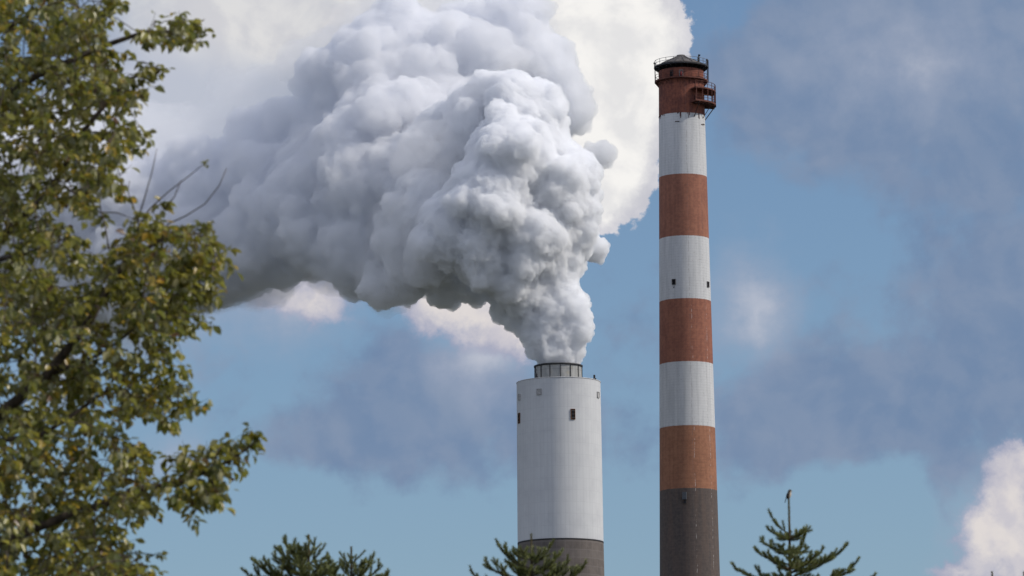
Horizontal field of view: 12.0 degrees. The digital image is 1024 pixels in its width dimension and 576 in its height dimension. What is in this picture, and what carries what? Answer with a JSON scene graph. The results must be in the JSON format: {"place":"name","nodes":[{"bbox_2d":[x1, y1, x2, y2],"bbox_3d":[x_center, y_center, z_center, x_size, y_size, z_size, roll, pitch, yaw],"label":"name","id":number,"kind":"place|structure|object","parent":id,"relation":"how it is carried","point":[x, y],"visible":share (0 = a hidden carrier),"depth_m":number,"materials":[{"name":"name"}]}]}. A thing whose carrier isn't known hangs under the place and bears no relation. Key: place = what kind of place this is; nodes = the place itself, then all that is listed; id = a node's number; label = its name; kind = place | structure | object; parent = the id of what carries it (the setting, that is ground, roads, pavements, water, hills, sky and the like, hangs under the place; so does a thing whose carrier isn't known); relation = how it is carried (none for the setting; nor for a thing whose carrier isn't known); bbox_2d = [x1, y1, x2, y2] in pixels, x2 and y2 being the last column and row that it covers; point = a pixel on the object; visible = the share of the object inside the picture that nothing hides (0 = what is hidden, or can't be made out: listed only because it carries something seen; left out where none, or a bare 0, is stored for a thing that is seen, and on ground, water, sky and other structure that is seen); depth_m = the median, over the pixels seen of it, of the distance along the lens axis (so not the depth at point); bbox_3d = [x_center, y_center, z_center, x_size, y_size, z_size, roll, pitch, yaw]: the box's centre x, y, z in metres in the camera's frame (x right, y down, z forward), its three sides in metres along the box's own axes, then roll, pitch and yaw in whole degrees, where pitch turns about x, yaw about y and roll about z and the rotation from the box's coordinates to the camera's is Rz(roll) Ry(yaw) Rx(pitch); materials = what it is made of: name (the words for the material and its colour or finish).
{"place":"outdoors","nodes":[
{"label":"outdoors","id":0,"kind":"place"},
{"bbox_2d":[0,0,1023,575],"label":"sky","id":1,"kind":"structure","parent":0,"point":[427,205],"materials":[{"name":"blue"}]},
{"label":"ground","id":2,"kind":"structure","parent":0,"visible":0},
{"bbox_2d":[0,0,267,575],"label":"broadleaf tree","id":3,"kind":"object","parent":2,"relation":"on","point":[80,384],"visible":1,"depth_m":30.14,"materials":[{"name":"green plant"}]},
{"bbox_2d":[240,534,342,575],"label":"spruce tree","id":4,"kind":"object","parent":2,"relation":"on","point":[298,554],"visible":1,"depth_m":46.13,"materials":[{"name":"green plant"}]},
{"bbox_2d":[328,545,390,575],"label":"spruce tree","id":5,"kind":"object","parent":2,"relation":"on","point":[361,569],"visible":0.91,"depth_m":49.14,"materials":[{"name":"green plant"}]},
{"bbox_2d":[468,533,587,575],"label":"spruce tree","id":6,"kind":"object","parent":2,"relation":"on","point":[520,567],"visible":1,"depth_m":48.11,"materials":[{"name":"green plant"}]},
{"bbox_2d":[516,362,603,575],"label":"smokestack","id":7,"kind":"object","parent":2,"relation":"on","point":[559,475],"visible":1,"depth_m":900.17,"materials":[{"name":"white paint"}]},
{"bbox_2d":[571,409,574,418],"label":"window","id":8,"kind":"structure","parent":7,"relation":"in","point":[572,410],"depth_m":900.49,"materials":[{"name":"black glass"}]},
{"bbox_2d":[653,54,719,575],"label":"chimney","id":9,"kind":"object","parent":2,"relation":"on","point":[689,538],"visible":1,"depth_m":992.34,"materials":[{"name":"bare concrete"},{"name":"red paint"},{"name":"white paint"}]},
{"bbox_2d":[730,499,877,575],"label":"spruce tree","id":10,"kind":"object","parent":2,"relation":"on","point":[798,565],"visible":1,"depth_m":50.16,"materials":[{"name":"green plant"}]},
{"bbox_2d":[785,489,791,501],"bbox_3d":[2.857,2.148,50.309,0.087,0.137,0.055,-1,-9,0],"label":"bird","id":11,"kind":"object","parent":10,"relation":"on","point":[788,495],"visible":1,"depth_m":50.29}
]}

